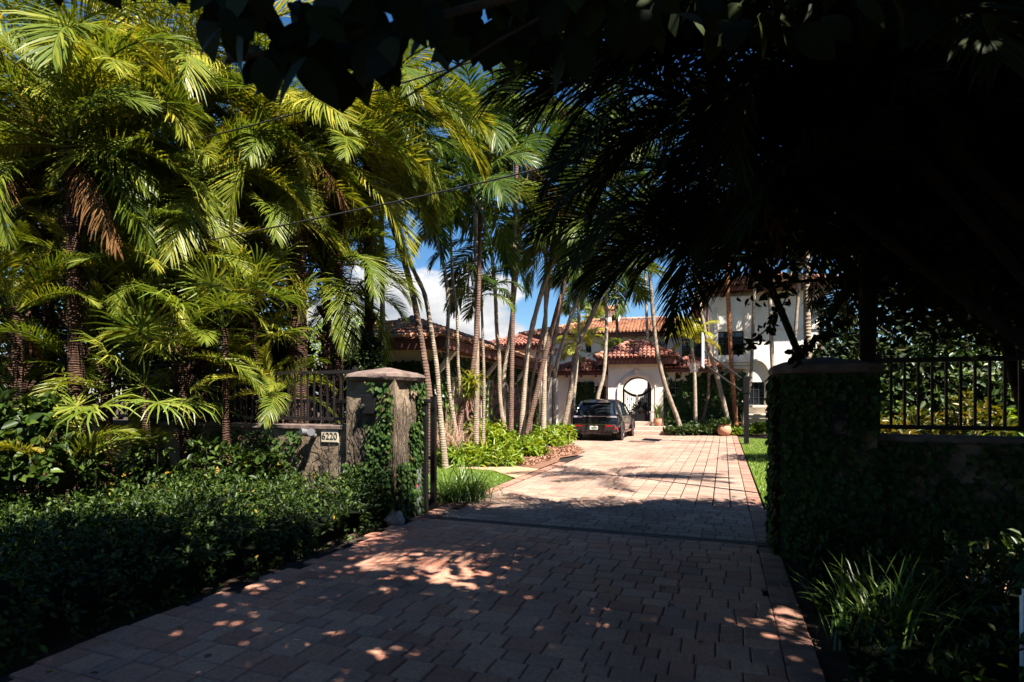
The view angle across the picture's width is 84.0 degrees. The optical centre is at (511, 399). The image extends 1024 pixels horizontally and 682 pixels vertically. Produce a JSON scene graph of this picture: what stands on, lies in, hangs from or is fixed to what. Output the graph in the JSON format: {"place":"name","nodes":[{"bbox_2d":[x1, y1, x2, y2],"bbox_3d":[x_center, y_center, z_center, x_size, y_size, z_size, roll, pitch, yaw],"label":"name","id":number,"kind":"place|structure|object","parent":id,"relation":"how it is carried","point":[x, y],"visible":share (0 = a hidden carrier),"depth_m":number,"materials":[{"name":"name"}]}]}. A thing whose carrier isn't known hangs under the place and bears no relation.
{"place":"outdoors","nodes":[
{"label":"outdoors","id":0,"kind":"place"},
{"bbox_2d":[0,434,788,681],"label":"paver bedding","id":1,"kind":"object","parent":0,"point":[237,589],"visible":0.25,"depth_m":5.71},
{"bbox_2d":[9,517,787,681],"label":"driveway apron","id":2,"kind":"object","parent":1,"relation":"on","point":[284,625],"visible":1,"depth_m":4.23,"materials":[{"name":"brick"}]},
{"bbox_2d":[411,515,769,547],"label":"gate track","id":3,"kind":"structure","parent":1,"relation":"on","point":[761,544],"depth_m":7.09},
{"bbox_2d":[421,435,825,681],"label":"driveway border","id":4,"kind":"object","parent":1,"relation":"on","point":[801,661],"visible":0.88,"depth_m":4.72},
{"bbox_2d":[419,399,432,514],"bbox_3d":[-1.254,0.820,8.218,0.180,1.660,0.160,0,0,20],"label":"gate guide post","id":5,"kind":"object","parent":4,"relation":"on","point":[425,464],"visible":0.81,"depth_m":8.19,"materials":[{"name":"black metal"}]},
{"bbox_2d":[0,0,1001,401],"label":"sky","id":6,"kind":"structure","parent":0,"point":[436,294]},
{"bbox_2d":[0,402,1015,681],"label":"ground","id":7,"kind":"structure","parent":0,"point":[52,634],"depth_m":4.60,"materials":[{"name":"soil"}]},
{"bbox_2d":[0,384,97,486],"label":"shrub","id":8,"kind":"object","parent":7,"relation":"on","point":[31,412],"visible":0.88,"depth_m":6.76,"materials":[{"name":"green plant"}]},
{"bbox_2d":[0,181,126,438],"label":"garden tree","id":9,"kind":"object","parent":7,"relation":"on","point":[62,330],"visible":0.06,"depth_m":12.96,"materials":[{"name":"green plant"}]},
{"bbox_2d":[0,220,128,497],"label":"feather palm","id":10,"kind":"object","parent":7,"relation":"on","point":[18,372],"visible":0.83,"depth_m":7.77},
{"bbox_2d":[0,332,131,489],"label":"feather palm","id":11,"kind":"object","parent":7,"relation":"on","point":[7,374],"visible":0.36,"depth_m":8.46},
{"bbox_2d":[33,436,141,505],"bbox_3d":[-5.645,1.125,7.582,1.346,1.273,0.940,0,0,0],"label":"shrub","id":12,"kind":"object","parent":7,"relation":"on","point":[101,468],"visible":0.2,"depth_m":7.58,"materials":[{"name":"green plant"}]},
{"bbox_2d":[0,279,175,457],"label":"feather palm","id":13,"kind":"object","parent":7,"relation":"on","point":[59,351],"visible":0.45,"depth_m":8.14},
{"bbox_2d":[0,413,175,511],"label":"feather palm","id":14,"kind":"object","parent":7,"relation":"on","point":[64,485],"visible":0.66,"depth_m":7.11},
{"bbox_2d":[0,43,203,465],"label":"feather palm","id":15,"kind":"object","parent":7,"relation":"on","point":[48,315],"visible":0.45,"depth_m":7.98,"materials":[{"name":"plant"}]},
{"bbox_2d":[0,0,216,488],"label":"feather palm","id":16,"kind":"object","parent":7,"relation":"on","point":[183,131],"visible":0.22,"depth_m":8.54,"materials":[{"name":"plant"}]},
{"bbox_2d":[0,197,220,487],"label":"feather palm","id":17,"kind":"object","parent":7,"relation":"on","point":[105,278],"visible":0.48,"depth_m":8.15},
{"bbox_2d":[0,4,228,497],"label":"feather palm","id":18,"kind":"object","parent":7,"relation":"on","point":[73,229],"visible":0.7,"depth_m":7.75,"materials":[{"name":"plant"}]},
{"bbox_2d":[39,280,245,483],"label":"fan palm","id":19,"kind":"object","parent":7,"relation":"on","point":[145,401],"visible":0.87,"depth_m":7.69,"materials":[{"name":"plant"}]},
{"bbox_2d":[0,0,285,420],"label":"feather palm","id":20,"kind":"object","parent":7,"relation":"on","point":[57,52],"visible":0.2,"depth_m":8.24,"materials":[{"name":"plant"}]},
{"bbox_2d":[1,60,284,472],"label":"feather palm","id":21,"kind":"object","parent":7,"relation":"on","point":[217,226],"visible":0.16,"depth_m":8.51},
{"bbox_2d":[106,434,197,503],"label":"shrub","id":22,"kind":"object","parent":7,"relation":"on","point":[137,478],"visible":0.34,"depth_m":7.77,"materials":[{"name":"green plant"}]},
{"bbox_2d":[80,286,270,475],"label":"feather palm","id":23,"kind":"object","parent":7,"relation":"on","point":[182,370],"visible":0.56,"depth_m":8.36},
{"bbox_2d":[67,201,292,435],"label":"feather palm","id":24,"kind":"object","parent":7,"relation":"on","point":[179,292],"visible":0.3,"depth_m":8.48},
{"bbox_2d":[11,29,360,421],"bbox_3d":[-4.985,-1.838,9.022,3.868,6.979,4.075,0,0,35],"label":"feather palm","id":25,"kind":"object","parent":7,"relation":"on","point":[168,247],"visible":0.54,"depth_m":8.64,"materials":[{"name":"plant"}]},
{"bbox_2d":[0,454,387,674],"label":"hedge","id":26,"kind":"object","parent":7,"relation":"on","point":[82,549],"visible":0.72,"depth_m":5.35,"materials":[{"name":"green plant"}]},
{"bbox_2d":[43,420,345,492],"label":"garden wall","id":27,"kind":"structure","parent":7,"relation":"on","point":[279,430],"depth_m":8.47,"materials":[{"name":"paint"}]},
{"bbox_2d":[41,367,358,420],"bbox_3d":[-5.717,-0.056,9.443,7.500,0.828,0.064,0,0,20],"label":"iron fence","id":28,"kind":"object","parent":27,"relation":"on","point":[320,372],"visible":0.46,"depth_m":8.56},
{"bbox_2d":[190,428,345,492],"bbox_3d":[-3.701,1.073,8.483,3.056,1.268,0.136,0,0,21],"label":"creeper","id":29,"kind":"object","parent":27,"relation":"attached to","point":[292,439],"visible":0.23,"depth_m":8.43,"materials":[{"name":"green plant"}]},
{"bbox_2d":[23,0,372,421],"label":"feather palm","id":30,"kind":"object","parent":7,"relation":"on","point":[218,112],"visible":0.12,"depth_m":9.66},
{"bbox_2d":[160,434,248,495],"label":"shrub","id":31,"kind":"object","parent":7,"relation":"on","point":[205,459],"visible":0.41,"depth_m":7.84,"materials":[{"name":"green plant"}]},
{"bbox_2d":[111,295,323,423],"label":"garden tree","id":32,"kind":"object","parent":7,"relation":"on","point":[276,355],"visible":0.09,"depth_m":11.59,"materials":[{"name":"green plant"}]},
{"bbox_2d":[120,246,322,463],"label":"fan palm","id":33,"kind":"object","parent":7,"relation":"on","point":[207,284],"visible":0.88,"depth_m":8.14,"materials":[{"name":"plant"}]},
{"bbox_2d":[97,121,371,421],"bbox_3d":[-4.556,-1.466,9.333,4.443,6.237,4.187,0,0,0],"label":"feather palm","id":34,"kind":"object","parent":7,"relation":"on","point":[206,151],"visible":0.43,"depth_m":9.27,"materials":[{"name":"plant"}]},
{"bbox_2d":[115,19,378,422],"bbox_3d":[-4.534,-2.032,10.101,4.134,7.367,3.759,0,0,0],"label":"feather palm","id":35,"kind":"object","parent":7,"relation":"on","point":[254,135],"visible":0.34,"depth_m":9.27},
{"bbox_2d":[171,230,342,422],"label":"fan palm","id":36,"kind":"object","parent":7,"relation":"on","point":[254,324],"visible":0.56,"depth_m":8.88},
{"bbox_2d":[223,445,298,495],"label":"shrub","id":37,"kind":"object","parent":7,"relation":"on","point":[254,458],"visible":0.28,"depth_m":7.93,"materials":[{"name":"green plant"}]},
{"bbox_2d":[191,341,339,427],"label":"feather palm","id":38,"kind":"object","parent":7,"relation":"on","point":[272,393],"visible":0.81,"depth_m":8.48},
{"bbox_2d":[138,0,442,422],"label":"feather palm","id":39,"kind":"object","parent":7,"relation":"on","point":[301,349],"visible":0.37,"depth_m":9.67,"materials":[{"name":"plant"}]},
{"bbox_2d":[219,174,423,423],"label":"feather palm","id":40,"kind":"object","parent":7,"relation":"on","point":[325,313],"visible":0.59,"depth_m":10.31,"materials":[{"name":"plant"}]},
{"bbox_2d":[208,396,436,506],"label":"sliding gate","id":41,"kind":"structure","parent":7,"relation":"on","point":[433,455],"depth_m":8.53,"materials":[{"name":"black metal"}]},
{"bbox_2d":[199,62,453,423],"bbox_3d":[-3.427,-2.154,9.915,4.637,7.612,3.949,0,0,0],"label":"feather palm","id":42,"kind":"object","parent":7,"relation":"on","point":[346,155],"visible":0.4,"depth_m":10.12,"materials":[{"name":"plant"}]},
{"bbox_2d":[249,159,425,398],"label":"feather palm","id":43,"kind":"object","parent":7,"relation":"on","point":[408,207],"visible":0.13,"depth_m":11.48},
{"bbox_2d":[276,238,410,351],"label":"feather palm","id":44,"kind":"object","parent":7,"relation":"on","point":[375,326],"visible":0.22,"depth_m":12.44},
{"bbox_2d":[345,367,425,512],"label":"gate pillar","id":45,"kind":"structure","parent":7,"relation":"on","point":[400,381],"depth_m":7.80,"materials":[{"name":"paint"}]},
{"bbox_2d":[342,382,429,525],"bbox_3d":[-1.675,0.728,7.841,1.268,1.955,0.642,0,0,-25],"label":"creeper","id":46,"kind":"object","parent":45,"relation":"attached to","point":[407,483],"visible":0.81,"depth_m":7.71,"materials":[{"name":"green plant"}]},
{"bbox_2d":[429,456,505,507],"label":"grass clump","id":47,"kind":"object","parent":7,"relation":"on","point":[465,489],"visible":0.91,"depth_m":9.24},
{"bbox_2d":[429,467,510,491],"bbox_3d":[-1.520,1.645,11.988,2.990,0.001,3.600,0,0,20],"label":"lawn patch","id":48,"kind":"object","parent":7,"relation":"on","point":[477,475],"visible":0.12,"depth_m":12.21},
{"bbox_2d":[331,324,387,423],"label":"topiary","id":49,"kind":"object","parent":48,"relation":"on","point":[369,355],"visible":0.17,"depth_m":10.86,"materials":[{"name":"green plant"}]},
{"bbox_2d":[230,22,501,340],"bbox_3d":[-2.676,-2.951,11.062,5.063,9.207,4.774,0,0,0],"label":"feather palm","id":50,"kind":"object","parent":48,"relation":"on","point":[451,101],"visible":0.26,"depth_m":10.94,"materials":[{"name":"plant"}]},
{"bbox_2d":[294,57,479,367],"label":"slender palm","id":51,"kind":"object","parent":48,"relation":"on","point":[467,170],"visible":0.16,"depth_m":11.95,"materials":[{"name":"green plant"}]},
{"bbox_2d":[313,80,471,472],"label":"slender palm","id":52,"kind":"object","parent":48,"relation":"on","point":[443,239],"visible":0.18,"depth_m":12.77,"materials":[{"name":"green plant"}]},
{"bbox_2d":[361,108,457,468],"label":"slender palm","id":53,"kind":"object","parent":48,"relation":"on","point":[443,446],"visible":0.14,"depth_m":13.55,"materials":[{"name":"grey plant"}]},
{"bbox_2d":[53,0,1023,112],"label":"canopy tree","id":54,"kind":"object","parent":7,"relation":"on","point":[318,49],"visible":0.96,"depth_m":2.06,"materials":[{"name":"green plant"}]},
{"bbox_2d":[556,318,609,364],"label":"garden palm","id":55,"kind":"object","parent":7,"relation":"on","point":[588,335],"visible":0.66,"depth_m":29.69,"materials":[{"name":"green plant"}]},
{"bbox_2d":[550,232,635,425],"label":"slender palm","id":56,"kind":"object","parent":7,"relation":"on","point":[576,300],"visible":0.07,"depth_m":21.93,"materials":[{"name":"beige plant"}]},
{"bbox_2d":[551,229,671,433],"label":"slender palm","id":57,"kind":"object","parent":7,"relation":"on","point":[642,293],"visible":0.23,"depth_m":20.72,"materials":[{"name":"green plant"}]},
{"bbox_2d":[490,273,837,434],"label":"house","id":58,"kind":"structure","parent":7,"relation":"on","point":[631,369],"depth_m":28.30,"materials":[{"name":"beige paint"}]},
{"bbox_2d":[663,371,746,433],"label":"creeper","id":59,"kind":"object","parent":58,"relation":"attached to","point":[683,401],"visible":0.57,"depth_m":27.98,"materials":[{"name":"green plant"}]},
{"bbox_2d":[662,418,734,435],"bbox_3d":[8.792,1.315,26.842,3.423,0.970,2.784,0,0,14],"label":"planting strip","id":60,"kind":"object","parent":7,"relation":"on","point":[704,426],"visible":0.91,"depth_m":26.12,"materials":[{"name":"green plant"}]},
{"bbox_2d":[619,212,681,434],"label":"slender palm","id":61,"kind":"object","parent":60,"relation":"on","point":[666,389],"visible":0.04,"depth_m":26.92,"materials":[{"name":"grey plant"}]},
{"bbox_2d":[664,314,721,434],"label":"slender palm","id":62,"kind":"object","parent":60,"relation":"on","point":[699,337],"visible":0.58,"depth_m":26.92,"materials":[{"name":"green plant"}]},
{"bbox_2d":[719,201,743,425],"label":"slender palm","id":63,"kind":"object","parent":7,"relation":"on","point":[731,366],"visible":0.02,"depth_m":27.32,"materials":[{"name":"grey plant"}]},
{"bbox_2d":[537,126,936,359],"bbox_3d":[2.534,-0.619,6.474,4.362,4.575,3.318,0,0,-29],"label":"feather palm","id":64,"kind":"object","parent":7,"relation":"on","point":[629,240],"visible":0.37,"depth_m":6.12,"materials":[{"name":"green plant"}]},
{"bbox_2d":[471,1,1023,351],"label":"feather palm","id":65,"kind":"object","parent":7,"relation":"on","point":[574,153],"visible":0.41,"depth_m":5.12,"materials":[{"name":"green plant"}]},
{"bbox_2d":[150,148,616,250],"bbox_3d":[-1.364,-2.793,7.423,8.961,1.192,0.221,0,0,14],"label":"overhead cable","id":66,"kind":"object","parent":65,"relation":"attached to","point":[379,204],"visible":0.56,"depth_m":7.61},
{"bbox_2d":[496,0,1023,289],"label":"feather palm","id":67,"kind":"object","parent":7,"relation":"on","point":[1005,46],"visible":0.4,"depth_m":4.40,"materials":[{"name":"green plant"}]},
{"bbox_2d":[546,0,1023,226],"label":"feather palm","id":68,"kind":"object","parent":7,"relation":"on","point":[998,192],"visible":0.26,"depth_m":4.32,"materials":[{"name":"green plant"}]},
{"bbox_2d":[768,357,885,553],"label":"gate pillar","id":69,"kind":"structure","parent":7,"relation":"on","point":[817,366],"depth_m":5.76,"materials":[{"name":"paint"}]},
{"bbox_2d":[763,372,884,563],"bbox_3d":[3.075,0.719,6.090,0.723,2.009,1.416,0,0,-25],"label":"creeper","id":70,"kind":"object","parent":69,"relation":"attached to","point":[796,479],"visible":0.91,"depth_m":5.80,"materials":[{"name":"green plant"}]},
{"bbox_2d":[636,1,1023,361],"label":"feather palm","id":71,"kind":"object","parent":7,"relation":"on","point":[867,336],"visible":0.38,"depth_m":5.06,"materials":[{"name":"green plant"}]},
{"bbox_2d":[687,0,1023,275],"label":"feather palm","id":72,"kind":"object","parent":7,"relation":"on","point":[990,115],"visible":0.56,"depth_m":4.48,"materials":[{"name":"green plant"}]},
{"bbox_2d":[693,46,1023,361],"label":"shade tree","id":73,"kind":"object","parent":7,"relation":"on","point":[1010,295],"visible":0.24,"depth_m":5.39,"materials":[{"name":"green plant"}]},
{"bbox_2d":[731,234,802,356],"bbox_3d":[2.752,-1.330,5.947,1.002,1.776,0.275,0,0,-22],"label":"hanging twig","id":74,"kind":"object","parent":73,"relation":"hanging from","point":[740,348],"visible":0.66,"depth_m":5.90,"materials":[{"name":"green plant"}]},
{"bbox_2d":[784,283,859,368],"bbox_3d":[3.253,-0.855,5.854,1.108,1.086,0.249,0,0,-15],"label":"hanging twig","id":75,"kind":"object","parent":73,"relation":"hanging from","point":[805,348],"visible":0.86,"depth_m":5.79,"materials":[{"name":"green plant"}]},
{"bbox_2d":[737,542,1021,661],"bbox_3d":[2.451,1.291,3.842,1.274,0.678,1.706,0,0,-36],"label":"grass clump","id":76,"kind":"object","parent":7,"relation":"on","point":[865,612],"visible":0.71,"depth_m":3.68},
{"bbox_2d":[793,509,1023,681],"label":"hedge","id":77,"kind":"object","parent":7,"relation":"on","point":[891,661],"visible":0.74,"depth_m":3.71,"materials":[{"name":"green plant"}]},
{"bbox_2d":[876,434,1023,548],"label":"garden wall","id":78,"kind":"structure","parent":7,"relation":"on","point":[966,444],"depth_m":5.54,"materials":[{"name":"paint"}]},
{"bbox_2d":[872,354,1023,434],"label":"iron fence","id":79,"kind":"object","parent":78,"relation":"on","point":[960,360],"visible":0.84,"depth_m":5.66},
{"bbox_2d":[876,440,1023,552],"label":"creeper","id":80,"kind":"object","parent":78,"relation":"attached to","point":[939,508],"visible":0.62,"depth_m":5.53,"materials":[{"name":"green plant"}]},
{"bbox_2d":[898,518,1023,617],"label":"shrub","id":81,"kind":"object","parent":7,"relation":"on","point":[1013,551],"visible":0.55,"depth_m":4.05,"materials":[{"name":"green plant"}]},
{"bbox_2d":[515,445,582,467],"bbox_3d":[-2.278,1.630,18.875,9.359,0.001,7.919,0,0,20],"label":"mulch bed","id":82,"kind":"object","parent":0,"point":[554,459],"visible":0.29,"depth_m":15.04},
{"bbox_2d":[401,202,477,441],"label":"slender palm","id":83,"kind":"object","parent":82,"relation":"on","point":[447,361],"visible":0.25,"depth_m":14.56,"materials":[{"name":"grey plant"}]},
{"bbox_2d":[400,133,510,440],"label":"slender palm","id":84,"kind":"object","parent":82,"relation":"on","point":[443,154],"visible":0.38,"depth_m":15.03,"materials":[{"name":"plant"}]},
{"bbox_2d":[437,441,478,468],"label":"bed plant","id":85,"kind":"object","parent":82,"relation":"on","point":[454,455],"visible":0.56,"depth_m":13.90,"materials":[{"name":"green plant"}]},
{"bbox_2d":[412,116,550,441],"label":"slender palm","id":86,"kind":"object","parent":82,"relation":"on","point":[499,188],"visible":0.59,"depth_m":14.76,"materials":[{"name":"green plant"}]},
{"bbox_2d":[395,60,568,443],"bbox_3d":[-1.198,-4.042,16.376,5.666,11.384,4.898,0,0,-29],"label":"slender palm","id":87,"kind":"object","parent":82,"relation":"on","point":[498,141],"visible":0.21,"depth_m":16.37,"materials":[{"name":"green plant"}]},
{"bbox_2d":[443,260,526,443],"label":"slender palm","id":88,"kind":"object","parent":82,"relation":"on","point":[486,280],"visible":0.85,"depth_m":16.35,"materials":[{"name":"green plant"}]},
{"bbox_2d":[426,196,563,429],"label":"slender palm","id":89,"kind":"object","parent":82,"relation":"on","point":[462,281],"visible":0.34,"depth_m":18.77,"materials":[{"name":"green plant"}]},
{"bbox_2d":[471,439,525,466],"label":"bed plant","id":90,"kind":"object","parent":82,"relation":"on","point":[501,453],"visible":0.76,"depth_m":14.07,"materials":[{"name":"green plant"}]},
{"bbox_2d":[458,156,577,424],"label":"slender palm","id":91,"kind":"object","parent":82,"relation":"on","point":[507,348],"visible":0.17,"depth_m":19.53,"materials":[{"name":"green plant"}]},
{"bbox_2d":[448,62,589,436],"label":"slender palm","id":92,"kind":"object","parent":82,"relation":"on","point":[544,139],"visible":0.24,"depth_m":17.92,"materials":[{"name":"green plant"}]},
{"bbox_2d":[504,430,552,456],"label":"bed plant","id":93,"kind":"object","parent":82,"relation":"on","point":[530,445],"visible":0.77,"depth_m":16.30,"materials":[{"name":"green plant"}]},
{"bbox_2d":[462,31,622,437],"bbox_3d":[1.171,-5.864,19.650,5.555,15.032,5.486,0,0,-41],"label":"slender palm","id":94,"kind":"object","parent":82,"relation":"on","point":[544,396],"visible":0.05,"depth_m":19.94,"materials":[{"name":"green plant"}]},
{"bbox_2d":[530,420,568,446],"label":"bed plant","id":95,"kind":"object","parent":82,"relation":"on","point":[554,435],"visible":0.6,"depth_m":19.69,"materials":[{"name":"green plant"}]},
{"bbox_2d":[517,213,604,431],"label":"slender palm","id":96,"kind":"object","parent":82,"relation":"on","point":[530,275],"visible":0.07,"depth_m":21.46,"materials":[{"name":"grey plant"}]},
{"bbox_2d":[517,160,624,438],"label":"slender palm","id":97,"kind":"object","parent":82,"relation":"on","point":[522,419],"visible":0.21,"depth_m":19.52,"materials":[{"name":"green plant"}]},
{"bbox_2d":[511,159,647,434],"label":"slender palm","id":98,"kind":"object","parent":82,"relation":"on","point":[546,267],"visible":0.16,"depth_m":19.14,"materials":[{"name":"green plant"}]},
{"bbox_2d":[537,93,677,424],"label":"slender palm","id":99,"kind":"object","parent":82,"relation":"on","point":[553,346],"visible":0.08,"depth_m":20.93,"materials":[{"name":"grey plant"}]},
{"bbox_2d":[437,433,755,541],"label":"driveway","id":100,"kind":"structure","parent":0,"point":[603,507],"depth_m":10.06,"materials":[{"name":"brick"}]},
{"bbox_2d":[316,315,553,441],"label":"garage building","id":101,"kind":"structure","parent":100,"relation":"on","point":[406,348],"depth_m":16.68,"materials":[{"name":"beige paint"}]},
{"bbox_2d":[386,360,437,418],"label":"creeper","id":102,"kind":"object","parent":101,"relation":"attached to","point":[412,366],"visible":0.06,"depth_m":15.73,"materials":[{"name":"green plant"}]},
{"bbox_2d":[437,351,538,443],"bbox_3d":[-0.384,0.210,21.889,0.272,3.171,13.110,0,0,15],"label":"creeper","id":103,"kind":"object","parent":101,"relation":"attached to","point":[465,362],"visible":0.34,"depth_m":19.70,"materials":[{"name":"green plant"}]},
{"bbox_2d":[543,272,604,423],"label":"slender palm","id":104,"kind":"object","parent":100,"relation":"on","point":[566,305],"visible":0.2,"depth_m":25.13,"materials":[{"name":"beige plant"}]},
{"bbox_2d":[572,399,634,439],"bbox_3d":[4.074,0.817,24.798,2.171,1.713,4.755,0,0,20],"label":"parked car","id":105,"kind":"object","parent":100,"relation":"on","point":[601,416],"visible":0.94,"depth_m":22.83,"materials":[{"name":"black paint"}]},
{"bbox_2d":[739,438,769,506],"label":"lawn","id":106,"kind":"structure","parent":0,"point":[762,495],"depth_m":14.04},
{"bbox_2d":[687,333,750,444],"bbox_3d":[7.758,-0.407,21.363,2.330,4.135,1.360,0,0,20],"label":"basketball hoop","id":107,"kind":"object","parent":106,"relation":"on","point":[746,405],"visible":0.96,"depth_m":20.97,"materials":[{"name":"black metal"}]},
{"bbox_2d":[811,278,1023,434],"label":"garden tree","id":108,"kind":"object","parent":106,"relation":"on","point":[852,338],"visible":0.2,"depth_m":13.26,"materials":[{"name":"green plant"}]},
{"bbox_2d":[842,326,1023,435],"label":"garden tree","id":109,"kind":"object","parent":106,"relation":"on","point":[982,382],"visible":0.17,"depth_m":12.85,"materials":[{"name":"green plant"}]},
{"bbox_2d":[901,386,1017,435],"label":"shrub","id":110,"kind":"object","parent":106,"relation":"on","point":[967,410],"visible":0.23,"depth_m":10.63,"materials":[{"name":"green plant"}]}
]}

